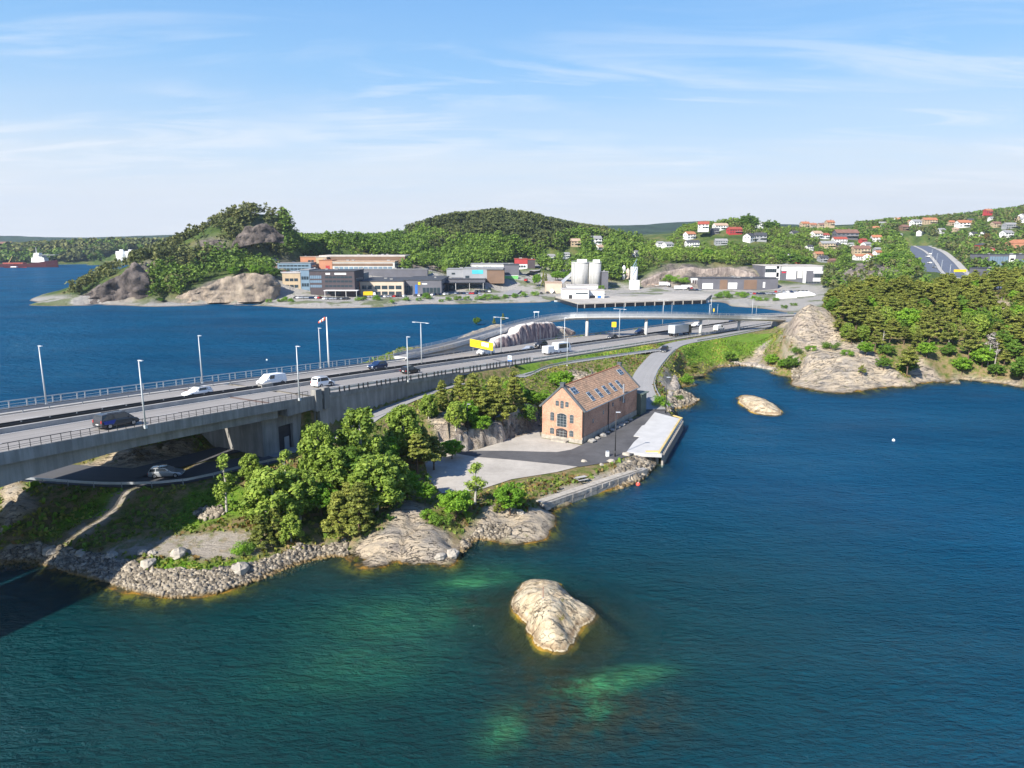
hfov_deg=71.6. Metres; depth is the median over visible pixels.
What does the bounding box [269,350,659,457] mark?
cycle path
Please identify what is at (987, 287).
pine tree
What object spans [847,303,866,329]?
pine tree
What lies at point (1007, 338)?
broadleaf tree
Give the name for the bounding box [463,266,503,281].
industrial hall
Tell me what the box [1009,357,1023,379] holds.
broadleaf tree
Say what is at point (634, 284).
loading house
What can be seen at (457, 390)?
pine tree
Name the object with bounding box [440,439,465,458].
maple tree
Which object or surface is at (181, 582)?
stone bank
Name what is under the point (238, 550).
bush
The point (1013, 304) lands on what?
broadleaf tree
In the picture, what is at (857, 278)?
pine tree
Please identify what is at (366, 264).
factory
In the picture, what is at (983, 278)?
pine tree
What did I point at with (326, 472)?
birch tree
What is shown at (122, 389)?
walkway railing
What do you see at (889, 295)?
pine tree
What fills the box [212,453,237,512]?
birch tree
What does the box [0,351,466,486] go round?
road bridge
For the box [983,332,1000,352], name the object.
dead tree
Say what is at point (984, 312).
broadleaf tree
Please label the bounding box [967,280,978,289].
maple tree
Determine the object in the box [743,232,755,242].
house
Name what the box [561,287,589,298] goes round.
cement works
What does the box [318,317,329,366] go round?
windsock
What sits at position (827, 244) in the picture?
house
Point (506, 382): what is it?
bush
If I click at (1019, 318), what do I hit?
pine tree
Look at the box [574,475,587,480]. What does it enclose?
bench
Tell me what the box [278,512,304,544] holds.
birch tree
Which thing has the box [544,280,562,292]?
cement works
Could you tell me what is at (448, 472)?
yard
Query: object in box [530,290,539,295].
bush
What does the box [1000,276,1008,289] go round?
pine tree
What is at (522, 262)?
red hall
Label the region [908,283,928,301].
pine tree
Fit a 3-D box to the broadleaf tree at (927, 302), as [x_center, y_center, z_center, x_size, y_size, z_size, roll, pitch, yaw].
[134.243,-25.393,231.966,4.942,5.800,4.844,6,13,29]
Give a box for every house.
[563,252,569,258]
[569,238,580,246]
[591,235,601,244]
[596,244,603,251]
[629,279,639,289]
[631,250,640,256]
[655,241,663,246]
[661,241,673,247]
[683,231,695,239]
[684,239,699,246]
[698,221,709,231]
[709,227,718,234]
[712,223,728,230]
[714,238,727,245]
[726,226,741,234]
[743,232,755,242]
[754,232,767,241]
[799,221,809,227]
[805,245,813,250]
[810,230,823,238]
[812,251,823,257]
[816,255,828,262]
[817,223,823,227]
[819,240,835,248]
[823,232,829,238]
[824,220,834,227]
[827,258,836,263]
[831,228,859,239]
[831,236,847,243]
[851,245,871,254]
[852,253,864,259]
[858,238,867,242]
[860,241,871,246]
[863,253,873,260]
[870,234,881,241]
[872,250,880,254]
[898,224,909,230]
[909,219,921,225]
[916,230,922,235]
[920,218,937,224]
[946,220,954,225]
[954,219,970,227]
[982,208,992,215]
[989,221,1001,227]
[999,229,1014,237]
[1001,222,1017,229]
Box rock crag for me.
[425,403,538,463]
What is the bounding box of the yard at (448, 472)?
[425,430,579,492]
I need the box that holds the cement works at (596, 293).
[589,288,604,297]
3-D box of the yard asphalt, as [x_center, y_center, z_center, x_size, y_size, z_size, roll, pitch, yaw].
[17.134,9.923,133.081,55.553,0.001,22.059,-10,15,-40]
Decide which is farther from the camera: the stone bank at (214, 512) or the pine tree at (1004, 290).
the pine tree at (1004, 290)
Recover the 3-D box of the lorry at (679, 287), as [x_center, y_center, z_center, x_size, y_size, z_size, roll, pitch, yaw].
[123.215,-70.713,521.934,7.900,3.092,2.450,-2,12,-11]
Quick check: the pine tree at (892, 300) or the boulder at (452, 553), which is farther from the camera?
the pine tree at (892, 300)
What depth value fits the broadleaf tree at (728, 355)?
222.09 m
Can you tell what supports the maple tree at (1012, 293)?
on the ground at (406, 538)
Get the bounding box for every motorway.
[229,314,794,396]
[910,246,1001,287]
[917,246,1001,281]
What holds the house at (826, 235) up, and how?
on the shore ground at (618, 287)
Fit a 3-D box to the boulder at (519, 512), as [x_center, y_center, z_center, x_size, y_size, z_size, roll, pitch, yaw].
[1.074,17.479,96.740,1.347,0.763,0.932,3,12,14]
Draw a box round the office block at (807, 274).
[752,264,823,284]
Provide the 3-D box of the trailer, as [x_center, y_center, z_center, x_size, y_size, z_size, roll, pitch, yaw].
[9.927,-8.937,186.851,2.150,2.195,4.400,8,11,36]
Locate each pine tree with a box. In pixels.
[247,513,277,548]
[262,507,293,543]
[319,491,353,538]
[333,482,359,522]
[341,481,382,534]
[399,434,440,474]
[413,426,432,463]
[429,436,446,469]
[434,380,450,408]
[449,375,468,405]
[458,372,487,415]
[469,390,497,414]
[478,375,508,421]
[486,391,517,424]
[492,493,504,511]
[504,371,526,410]
[541,271,544,286]
[687,363,699,378]
[822,290,835,304]
[830,293,847,314]
[831,288,841,297]
[831,297,850,322]
[833,318,844,332]
[842,289,850,296]
[843,329,858,343]
[846,281,867,297]
[847,295,866,323]
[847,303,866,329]
[849,277,862,282]
[855,289,870,306]
[858,296,868,311]
[858,365,866,375]
[861,310,887,335]
[863,275,876,288]
[863,286,871,305]
[863,306,879,330]
[868,290,876,300]
[868,329,885,349]
[872,294,883,303]
[874,282,894,297]
[875,297,895,319]
[882,326,900,342]
[885,280,899,292]
[886,293,901,306]
[886,318,901,329]
[887,297,902,315]
[894,276,909,293]
[895,275,910,289]
[896,293,903,310]
[896,326,912,344]
[898,347,919,374]
[900,290,910,305]
[902,300,917,309]
[905,295,925,309]
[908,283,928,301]
[908,327,923,349]
[915,311,928,337]
[918,306,930,327]
[921,281,939,300]
[922,320,941,342]
[928,310,947,336]
[929,303,949,323]
[932,278,951,292]
[932,291,943,301]
[933,274,949,281]
[936,289,951,309]
[937,323,959,344]
[942,293,961,315]
[943,307,956,320]
[943,315,961,330]
[947,276,960,288]
[947,287,967,298]
[956,275,976,289]
[958,322,981,337]
[958,329,982,358]
[959,278,976,291]
[961,287,980,300]
[965,293,982,310]
[971,273,980,283]
[977,275,994,296]
[977,280,996,294]
[977,283,997,304]
[978,295,988,309]
[981,296,1002,310]
[986,321,1006,334]
[987,270,1005,286]
[992,336,1005,355]
[993,267,1005,289]
[998,285,1008,298]
[998,310,1014,325]
[998,349,1011,365]
[999,267,1008,276]
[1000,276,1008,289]
[1000,302,1009,311]
[1001,269,1014,288]
[1005,278,1017,291]
[1005,312,1023,330]
[1006,323,1023,338]
[1010,292,1023,302]
[1012,285,1023,298]
[1013,273,1023,280]
[1014,282,1023,291]
[1015,269,1023,274]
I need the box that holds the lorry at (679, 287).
[674,286,684,289]
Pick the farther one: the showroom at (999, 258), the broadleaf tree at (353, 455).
the showroom at (999, 258)
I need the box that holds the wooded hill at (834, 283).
[820,204,1023,286]
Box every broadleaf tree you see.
[256,264,264,273]
[261,264,268,273]
[269,267,281,276]
[330,445,362,483]
[373,449,404,468]
[473,317,481,323]
[723,350,736,361]
[737,215,748,226]
[741,213,755,224]
[748,216,759,226]
[761,219,773,228]
[771,220,780,227]
[776,251,791,263]
[783,355,799,366]
[788,253,801,263]
[797,254,810,263]
[824,296,840,310]
[875,356,893,369]
[878,343,895,356]
[888,251,902,261]
[892,317,910,332]
[895,362,920,372]
[897,251,914,260]
[917,297,931,307]
[939,342,957,357]
[950,295,969,310]
[969,307,992,318]
[972,342,996,351]
[985,317,1003,335]
[987,362,1006,376]
[994,329,1013,344]
[1000,339,1023,357]
[1009,300,1023,307]
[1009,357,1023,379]
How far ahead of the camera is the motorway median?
671.75 m
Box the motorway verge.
[929,246,969,274]
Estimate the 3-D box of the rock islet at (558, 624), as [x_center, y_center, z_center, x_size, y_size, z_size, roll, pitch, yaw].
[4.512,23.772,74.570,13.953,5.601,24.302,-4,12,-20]
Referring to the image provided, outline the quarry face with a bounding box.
[640,267,758,286]
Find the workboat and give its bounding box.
[4,266,26,267]
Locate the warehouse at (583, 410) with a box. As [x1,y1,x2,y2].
[539,362,648,443]
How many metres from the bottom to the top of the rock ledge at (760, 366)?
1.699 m
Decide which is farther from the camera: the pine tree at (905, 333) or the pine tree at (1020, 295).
the pine tree at (1020, 295)
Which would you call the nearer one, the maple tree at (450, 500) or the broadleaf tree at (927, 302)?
the maple tree at (450, 500)
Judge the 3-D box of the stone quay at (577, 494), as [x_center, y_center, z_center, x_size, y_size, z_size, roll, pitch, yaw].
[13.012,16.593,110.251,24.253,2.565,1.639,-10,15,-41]
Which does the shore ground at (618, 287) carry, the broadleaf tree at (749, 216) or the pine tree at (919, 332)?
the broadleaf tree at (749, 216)
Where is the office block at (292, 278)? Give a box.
[282,271,300,288]
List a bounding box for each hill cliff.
[200,240,225,251]
[231,223,283,247]
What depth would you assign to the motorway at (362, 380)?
178.58 m
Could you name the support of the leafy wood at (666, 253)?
on the shore ground at (618, 287)
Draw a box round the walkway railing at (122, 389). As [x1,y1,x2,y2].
[0,350,422,407]
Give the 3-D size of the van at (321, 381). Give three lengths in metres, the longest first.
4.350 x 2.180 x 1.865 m
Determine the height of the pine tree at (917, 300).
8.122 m
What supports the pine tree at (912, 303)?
on the ground at (406, 538)
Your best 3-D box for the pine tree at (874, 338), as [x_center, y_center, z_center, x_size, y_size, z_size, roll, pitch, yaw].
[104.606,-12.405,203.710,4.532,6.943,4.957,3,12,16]
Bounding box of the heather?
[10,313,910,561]
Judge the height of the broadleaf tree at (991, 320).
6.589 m
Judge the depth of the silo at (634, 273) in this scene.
556.35 m
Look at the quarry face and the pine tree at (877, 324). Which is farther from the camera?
the quarry face
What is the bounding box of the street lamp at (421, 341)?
[414,322,428,363]
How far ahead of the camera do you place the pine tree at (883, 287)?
236.55 m
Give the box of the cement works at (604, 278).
[601,270,608,288]
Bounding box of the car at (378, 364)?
[367,360,387,368]
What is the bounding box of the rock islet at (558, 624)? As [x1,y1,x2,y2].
[490,579,620,664]
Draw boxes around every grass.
[0,311,910,569]
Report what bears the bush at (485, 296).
on the shore ground at (618, 287)
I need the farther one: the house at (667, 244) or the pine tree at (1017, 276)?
the house at (667, 244)
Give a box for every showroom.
[359,277,409,294]
[404,276,448,294]
[445,277,485,290]
[970,253,1023,266]
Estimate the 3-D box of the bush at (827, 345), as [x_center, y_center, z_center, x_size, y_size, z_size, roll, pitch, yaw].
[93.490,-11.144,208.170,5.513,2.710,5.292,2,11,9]
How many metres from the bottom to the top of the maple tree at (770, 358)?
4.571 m
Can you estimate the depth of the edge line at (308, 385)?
119.09 m
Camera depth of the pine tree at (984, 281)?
239.10 m
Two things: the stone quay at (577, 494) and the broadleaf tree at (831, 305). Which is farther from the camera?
the broadleaf tree at (831, 305)
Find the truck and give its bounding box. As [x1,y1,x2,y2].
[668,323,691,336]
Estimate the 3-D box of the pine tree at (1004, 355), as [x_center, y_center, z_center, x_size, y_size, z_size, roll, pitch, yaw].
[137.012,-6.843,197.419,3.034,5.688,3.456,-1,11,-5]
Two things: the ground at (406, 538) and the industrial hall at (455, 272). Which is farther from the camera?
the industrial hall at (455, 272)
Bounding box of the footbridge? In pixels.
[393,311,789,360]
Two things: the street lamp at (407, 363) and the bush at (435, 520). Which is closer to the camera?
the bush at (435, 520)
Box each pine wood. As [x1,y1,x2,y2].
[62,201,294,295]
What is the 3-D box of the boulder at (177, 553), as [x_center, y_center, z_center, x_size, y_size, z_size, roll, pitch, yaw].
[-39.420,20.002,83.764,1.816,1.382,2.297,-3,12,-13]
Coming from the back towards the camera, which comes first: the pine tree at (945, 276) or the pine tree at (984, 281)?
the pine tree at (945, 276)
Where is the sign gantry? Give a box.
[954,269,965,273]
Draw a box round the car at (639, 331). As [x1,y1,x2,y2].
[634,329,643,333]
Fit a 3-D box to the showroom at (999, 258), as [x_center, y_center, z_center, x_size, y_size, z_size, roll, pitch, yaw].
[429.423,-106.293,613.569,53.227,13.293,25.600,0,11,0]
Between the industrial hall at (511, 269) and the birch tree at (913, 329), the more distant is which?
the industrial hall at (511, 269)
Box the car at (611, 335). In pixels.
[607,334,617,337]
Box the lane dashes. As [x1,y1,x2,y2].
[0,326,734,443]
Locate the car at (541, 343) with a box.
[534,340,547,346]
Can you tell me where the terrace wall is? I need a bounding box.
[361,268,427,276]
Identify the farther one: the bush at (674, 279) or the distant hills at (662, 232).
the distant hills at (662, 232)
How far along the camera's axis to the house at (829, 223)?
880.25 m
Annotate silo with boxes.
[571,259,588,283]
[589,260,600,287]
[622,265,625,279]
[626,268,629,278]
[630,259,637,279]
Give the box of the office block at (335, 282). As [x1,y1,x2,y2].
[309,268,363,296]
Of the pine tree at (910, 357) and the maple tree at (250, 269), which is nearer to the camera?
the pine tree at (910, 357)
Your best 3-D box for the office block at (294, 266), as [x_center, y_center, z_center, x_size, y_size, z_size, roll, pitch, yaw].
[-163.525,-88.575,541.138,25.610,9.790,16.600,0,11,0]
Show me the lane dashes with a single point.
(293, 379)
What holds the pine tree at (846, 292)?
on the ground at (406, 538)
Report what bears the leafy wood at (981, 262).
on the shore ground at (618, 287)
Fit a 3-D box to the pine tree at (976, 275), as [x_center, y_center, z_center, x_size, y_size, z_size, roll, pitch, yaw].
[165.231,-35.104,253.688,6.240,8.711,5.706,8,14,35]
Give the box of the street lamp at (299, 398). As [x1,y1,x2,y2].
[295,346,300,400]
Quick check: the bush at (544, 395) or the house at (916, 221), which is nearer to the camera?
the bush at (544, 395)
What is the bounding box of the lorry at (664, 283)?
[659,282,669,285]
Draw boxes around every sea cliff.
[81,262,150,302]
[176,273,280,302]
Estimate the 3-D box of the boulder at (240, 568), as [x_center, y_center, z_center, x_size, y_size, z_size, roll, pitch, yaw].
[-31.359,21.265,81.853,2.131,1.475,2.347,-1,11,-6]
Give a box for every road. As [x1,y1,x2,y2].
[21,456,277,486]
[122,447,240,478]
[504,265,541,294]
[632,325,772,408]
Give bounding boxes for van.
[256,372,286,383]
[311,375,334,386]
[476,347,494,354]
[713,325,724,329]
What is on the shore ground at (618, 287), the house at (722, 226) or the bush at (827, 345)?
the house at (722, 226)
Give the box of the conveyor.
[550,273,570,292]
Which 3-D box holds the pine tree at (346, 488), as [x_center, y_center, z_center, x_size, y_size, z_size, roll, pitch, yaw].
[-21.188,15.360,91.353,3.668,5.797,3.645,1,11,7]
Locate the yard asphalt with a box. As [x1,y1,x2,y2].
[457,409,670,466]
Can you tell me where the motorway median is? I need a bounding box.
[914,246,961,278]
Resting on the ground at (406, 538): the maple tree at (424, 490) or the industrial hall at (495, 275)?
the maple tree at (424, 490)
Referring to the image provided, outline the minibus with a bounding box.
[552,342,570,352]
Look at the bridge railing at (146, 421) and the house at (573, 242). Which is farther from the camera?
the house at (573, 242)
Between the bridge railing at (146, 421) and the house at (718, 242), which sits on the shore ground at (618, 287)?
the house at (718, 242)
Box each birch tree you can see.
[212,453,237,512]
[237,453,262,480]
[238,466,304,526]
[238,491,268,519]
[244,467,277,491]
[274,468,324,519]
[277,449,296,484]
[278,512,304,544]
[296,420,336,475]
[307,445,352,489]
[333,406,390,461]
[347,452,406,512]
[374,454,412,495]
[385,404,422,456]
[418,393,437,418]
[444,401,467,430]
[463,462,487,504]
[839,322,854,339]
[855,325,870,341]
[875,306,895,329]
[906,325,922,339]
[940,323,957,340]
[961,312,971,324]
[968,313,989,336]
[989,305,1002,318]
[999,310,1015,324]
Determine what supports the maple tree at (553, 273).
on the shore ground at (618, 287)
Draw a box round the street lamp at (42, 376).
[38,345,47,403]
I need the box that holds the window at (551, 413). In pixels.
[550,412,553,420]
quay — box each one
[536,467,647,509]
[555,293,711,307]
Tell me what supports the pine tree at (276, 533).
on the ground at (406, 538)
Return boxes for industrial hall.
[447,267,462,277]
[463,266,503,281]
[470,262,513,266]
[487,268,504,282]
[503,263,518,274]
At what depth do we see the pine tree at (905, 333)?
206.37 m
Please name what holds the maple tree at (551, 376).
on the ground at (406, 538)
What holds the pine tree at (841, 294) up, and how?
on the ground at (406, 538)
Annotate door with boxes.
[278,424,290,449]
[556,428,566,437]
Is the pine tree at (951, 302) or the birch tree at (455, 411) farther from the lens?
the pine tree at (951, 302)
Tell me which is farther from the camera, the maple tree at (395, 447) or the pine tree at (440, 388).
the pine tree at (440, 388)
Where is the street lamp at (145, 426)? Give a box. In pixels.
[137,360,147,428]
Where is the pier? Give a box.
[627,412,682,466]
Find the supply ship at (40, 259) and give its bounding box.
[0,251,58,266]
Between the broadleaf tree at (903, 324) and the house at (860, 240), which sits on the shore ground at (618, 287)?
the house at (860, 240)
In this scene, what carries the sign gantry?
on the shore ground at (618, 287)
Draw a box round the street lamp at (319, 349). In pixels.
[318,328,321,367]
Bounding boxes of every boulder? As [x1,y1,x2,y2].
[42,545,55,556]
[74,549,86,556]
[105,550,118,558]
[137,548,147,555]
[140,558,156,568]
[147,550,156,555]
[170,547,186,559]
[231,562,249,575]
[434,552,445,559]
[447,548,458,558]
[516,509,524,514]
[587,438,595,442]
[598,433,606,436]
[622,452,630,456]
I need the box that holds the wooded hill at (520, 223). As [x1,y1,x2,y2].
[403,207,615,250]
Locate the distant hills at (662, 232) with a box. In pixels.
[643,231,674,234]
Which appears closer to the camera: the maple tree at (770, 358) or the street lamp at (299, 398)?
the street lamp at (299, 398)
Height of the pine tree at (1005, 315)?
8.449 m
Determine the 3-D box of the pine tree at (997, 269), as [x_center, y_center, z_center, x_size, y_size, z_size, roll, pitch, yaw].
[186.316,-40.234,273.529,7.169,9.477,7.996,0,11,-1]
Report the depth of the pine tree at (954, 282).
247.88 m
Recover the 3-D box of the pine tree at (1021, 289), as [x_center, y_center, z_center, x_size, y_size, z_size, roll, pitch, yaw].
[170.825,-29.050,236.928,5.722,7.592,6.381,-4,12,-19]
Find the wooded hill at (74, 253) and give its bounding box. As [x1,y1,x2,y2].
[0,236,167,261]
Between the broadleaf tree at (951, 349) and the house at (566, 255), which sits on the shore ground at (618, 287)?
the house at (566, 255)
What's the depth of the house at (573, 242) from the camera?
649.26 m
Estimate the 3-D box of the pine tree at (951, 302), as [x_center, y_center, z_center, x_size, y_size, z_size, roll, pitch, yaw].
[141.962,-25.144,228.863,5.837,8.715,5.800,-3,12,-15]
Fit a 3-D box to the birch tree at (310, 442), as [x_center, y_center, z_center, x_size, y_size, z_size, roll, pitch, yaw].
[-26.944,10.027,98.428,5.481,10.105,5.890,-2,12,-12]
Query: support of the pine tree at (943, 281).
on the ground at (406, 538)
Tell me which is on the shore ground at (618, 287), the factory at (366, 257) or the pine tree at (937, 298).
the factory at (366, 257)
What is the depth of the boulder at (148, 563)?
81.53 m
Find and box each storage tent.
[776,293,796,298]
[792,291,815,296]
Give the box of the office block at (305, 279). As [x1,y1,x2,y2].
[300,267,318,290]
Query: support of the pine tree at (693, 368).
on the ground at (406, 538)
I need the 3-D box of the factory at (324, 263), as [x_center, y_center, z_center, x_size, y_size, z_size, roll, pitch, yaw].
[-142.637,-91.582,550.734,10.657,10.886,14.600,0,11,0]
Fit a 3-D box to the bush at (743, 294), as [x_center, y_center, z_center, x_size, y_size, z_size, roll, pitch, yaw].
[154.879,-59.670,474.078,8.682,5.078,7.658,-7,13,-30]
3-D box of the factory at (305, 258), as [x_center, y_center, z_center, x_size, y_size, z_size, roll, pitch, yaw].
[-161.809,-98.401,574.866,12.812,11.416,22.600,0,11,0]
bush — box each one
[229,541,247,555]
[242,539,258,554]
[372,295,380,300]
[419,508,436,519]
[421,292,432,298]
[429,512,453,525]
[482,294,492,298]
[503,381,524,390]
[507,403,536,421]
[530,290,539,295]
[539,389,550,400]
[651,395,672,405]
[663,274,673,281]
[670,275,682,281]
[678,373,694,382]
[681,277,689,283]
[714,292,722,297]
[722,291,730,296]
[738,291,749,297]
[790,347,802,353]
[805,345,817,350]
[821,341,841,348]
[839,349,854,355]
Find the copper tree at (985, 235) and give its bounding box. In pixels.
[979,233,991,239]
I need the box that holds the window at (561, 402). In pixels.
[560,401,563,408]
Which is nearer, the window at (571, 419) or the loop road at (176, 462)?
the loop road at (176, 462)
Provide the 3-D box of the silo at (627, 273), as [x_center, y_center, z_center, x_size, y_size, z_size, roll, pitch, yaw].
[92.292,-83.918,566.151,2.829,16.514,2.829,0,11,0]
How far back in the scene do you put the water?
73.50 m
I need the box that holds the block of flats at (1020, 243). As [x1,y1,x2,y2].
[1005,240,1023,250]
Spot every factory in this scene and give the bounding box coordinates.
[300,255,318,261]
[316,257,328,267]
[319,254,410,268]
[319,259,335,268]
[332,260,398,268]
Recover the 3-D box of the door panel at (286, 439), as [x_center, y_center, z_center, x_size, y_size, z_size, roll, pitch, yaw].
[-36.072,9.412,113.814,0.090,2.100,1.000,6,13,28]
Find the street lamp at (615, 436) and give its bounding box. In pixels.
[614,412,620,456]
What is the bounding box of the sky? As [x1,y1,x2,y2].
[0,0,1023,237]
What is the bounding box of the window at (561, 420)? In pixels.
[556,413,566,427]
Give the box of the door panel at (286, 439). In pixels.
[284,436,289,448]
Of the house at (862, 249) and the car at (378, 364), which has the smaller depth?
the car at (378, 364)
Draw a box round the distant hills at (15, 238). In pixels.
[0,234,317,241]
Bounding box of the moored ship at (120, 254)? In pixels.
[116,249,126,261]
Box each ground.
[0,213,1022,311]
[0,288,1023,630]
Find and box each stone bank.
[0,523,511,598]
[192,369,592,521]
[609,363,801,492]
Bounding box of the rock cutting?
[485,322,575,347]
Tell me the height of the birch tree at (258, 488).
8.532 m
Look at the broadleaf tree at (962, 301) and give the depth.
229.22 m
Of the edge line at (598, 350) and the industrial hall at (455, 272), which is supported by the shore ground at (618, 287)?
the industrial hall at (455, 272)
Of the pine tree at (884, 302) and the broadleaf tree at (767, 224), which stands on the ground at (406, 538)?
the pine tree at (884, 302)
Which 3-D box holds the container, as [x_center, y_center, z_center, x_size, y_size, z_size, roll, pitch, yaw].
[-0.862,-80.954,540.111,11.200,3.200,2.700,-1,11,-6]
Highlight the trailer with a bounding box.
[542,345,554,354]
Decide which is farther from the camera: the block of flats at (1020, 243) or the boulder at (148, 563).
the block of flats at (1020, 243)
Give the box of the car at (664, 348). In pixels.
[660,345,668,351]
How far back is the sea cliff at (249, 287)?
442.11 m
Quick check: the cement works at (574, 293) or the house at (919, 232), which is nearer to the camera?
the cement works at (574, 293)
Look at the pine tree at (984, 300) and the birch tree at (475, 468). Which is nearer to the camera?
the birch tree at (475, 468)
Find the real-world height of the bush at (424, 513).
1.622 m
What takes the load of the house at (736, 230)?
on the shore ground at (618, 287)
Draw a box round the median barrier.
[0,315,794,433]
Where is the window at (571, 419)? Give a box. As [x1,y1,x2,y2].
[569,415,573,423]
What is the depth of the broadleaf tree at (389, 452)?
101.04 m
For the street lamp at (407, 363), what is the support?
on the motorway at (362, 380)
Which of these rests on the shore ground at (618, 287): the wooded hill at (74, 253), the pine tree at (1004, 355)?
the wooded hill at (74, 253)
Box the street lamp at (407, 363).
[406,336,409,381]
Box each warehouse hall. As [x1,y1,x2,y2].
[690,277,697,283]
[697,276,778,289]
[969,267,991,275]
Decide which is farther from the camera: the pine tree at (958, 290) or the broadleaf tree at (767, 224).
the broadleaf tree at (767, 224)
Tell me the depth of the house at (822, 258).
620.52 m
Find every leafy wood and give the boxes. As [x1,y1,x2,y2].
[0,238,168,262]
[145,207,414,298]
[398,223,647,278]
[618,217,918,285]
[823,205,1023,286]
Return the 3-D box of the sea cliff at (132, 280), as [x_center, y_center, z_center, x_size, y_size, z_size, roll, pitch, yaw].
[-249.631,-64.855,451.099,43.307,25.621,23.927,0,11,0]
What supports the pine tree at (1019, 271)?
on the ground at (406, 538)
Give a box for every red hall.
[514,257,527,268]
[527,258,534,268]
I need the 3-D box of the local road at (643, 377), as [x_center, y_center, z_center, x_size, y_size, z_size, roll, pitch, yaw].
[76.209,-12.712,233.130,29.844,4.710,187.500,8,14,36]
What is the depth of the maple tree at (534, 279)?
523.97 m
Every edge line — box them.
[1,318,788,434]
[6,314,780,415]
[462,324,763,371]
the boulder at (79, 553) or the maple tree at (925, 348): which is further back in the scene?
the maple tree at (925, 348)
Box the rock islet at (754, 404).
[736,395,782,415]
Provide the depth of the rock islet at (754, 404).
163.04 m
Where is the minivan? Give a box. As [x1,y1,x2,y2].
[92,410,139,428]
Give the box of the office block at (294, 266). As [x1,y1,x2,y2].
[277,261,316,270]
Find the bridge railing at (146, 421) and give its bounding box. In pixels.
[1,391,307,450]
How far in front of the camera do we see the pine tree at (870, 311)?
213.35 m
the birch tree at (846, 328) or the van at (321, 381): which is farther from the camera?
the birch tree at (846, 328)
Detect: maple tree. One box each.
[227,266,239,273]
[248,265,257,272]
[307,482,337,515]
[382,436,399,455]
[402,471,420,497]
[414,482,435,503]
[437,489,473,519]
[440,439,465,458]
[460,400,479,427]
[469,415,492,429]
[493,482,527,514]
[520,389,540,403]
[532,274,536,282]
[536,274,541,282]
[547,371,559,385]
[550,271,559,280]
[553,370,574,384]
[702,248,714,256]
[764,353,778,364]
[777,359,786,368]
[857,341,875,355]
[860,296,875,306]
[875,253,891,265]
[894,306,927,331]
[916,342,938,358]
[951,357,973,374]
[961,307,975,314]
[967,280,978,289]
[969,347,995,367]
[1008,290,1019,299]
[1009,305,1023,314]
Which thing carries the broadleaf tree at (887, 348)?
on the ground at (406, 538)
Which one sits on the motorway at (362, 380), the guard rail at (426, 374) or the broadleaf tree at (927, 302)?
the guard rail at (426, 374)
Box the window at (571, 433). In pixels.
[569,430,573,436]
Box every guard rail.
[0,312,796,412]
[18,457,278,487]
[329,357,530,390]
[517,347,671,375]
[532,322,770,360]
[654,349,675,406]
[697,326,773,342]
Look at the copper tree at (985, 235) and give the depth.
782.25 m
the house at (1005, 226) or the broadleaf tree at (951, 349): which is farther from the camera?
the house at (1005, 226)
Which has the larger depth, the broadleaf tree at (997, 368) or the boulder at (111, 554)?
the broadleaf tree at (997, 368)
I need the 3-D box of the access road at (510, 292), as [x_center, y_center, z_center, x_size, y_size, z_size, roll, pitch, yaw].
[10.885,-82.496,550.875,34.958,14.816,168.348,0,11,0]
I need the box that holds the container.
[505,275,517,278]
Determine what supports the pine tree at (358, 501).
on the ground at (406, 538)
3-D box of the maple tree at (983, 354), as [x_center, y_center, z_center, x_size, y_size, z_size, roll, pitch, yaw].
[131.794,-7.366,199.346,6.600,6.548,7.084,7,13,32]
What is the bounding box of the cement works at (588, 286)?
[566,283,597,288]
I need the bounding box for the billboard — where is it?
[470,339,492,352]
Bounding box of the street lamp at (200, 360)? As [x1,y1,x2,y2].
[197,335,203,382]
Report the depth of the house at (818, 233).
769.21 m
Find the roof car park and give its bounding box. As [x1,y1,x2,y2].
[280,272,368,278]
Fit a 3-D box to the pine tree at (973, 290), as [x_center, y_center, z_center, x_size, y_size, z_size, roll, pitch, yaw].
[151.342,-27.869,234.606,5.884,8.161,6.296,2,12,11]
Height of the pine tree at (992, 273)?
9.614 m
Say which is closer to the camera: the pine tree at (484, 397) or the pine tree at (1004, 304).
the pine tree at (484, 397)
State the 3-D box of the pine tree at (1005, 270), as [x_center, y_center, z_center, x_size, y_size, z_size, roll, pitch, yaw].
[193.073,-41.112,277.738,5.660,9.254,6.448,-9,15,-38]
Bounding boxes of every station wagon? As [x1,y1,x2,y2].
[147,464,184,478]
[181,385,212,395]
[400,365,420,373]
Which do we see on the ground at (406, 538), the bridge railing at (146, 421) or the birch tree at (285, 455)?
the birch tree at (285, 455)
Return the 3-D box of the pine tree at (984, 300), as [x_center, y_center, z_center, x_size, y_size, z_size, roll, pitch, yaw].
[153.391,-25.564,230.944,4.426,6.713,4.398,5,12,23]
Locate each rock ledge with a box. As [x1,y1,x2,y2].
[667,374,679,408]
[730,361,775,370]
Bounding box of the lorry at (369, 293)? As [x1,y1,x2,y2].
[363,291,375,294]
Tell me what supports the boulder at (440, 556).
on the ground at (406, 538)
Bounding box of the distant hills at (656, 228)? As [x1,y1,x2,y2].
[606,221,799,234]
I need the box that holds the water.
[0,264,1023,767]
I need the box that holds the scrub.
[0,295,1023,550]
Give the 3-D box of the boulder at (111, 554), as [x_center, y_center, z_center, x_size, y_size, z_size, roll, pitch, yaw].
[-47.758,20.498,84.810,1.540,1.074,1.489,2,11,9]

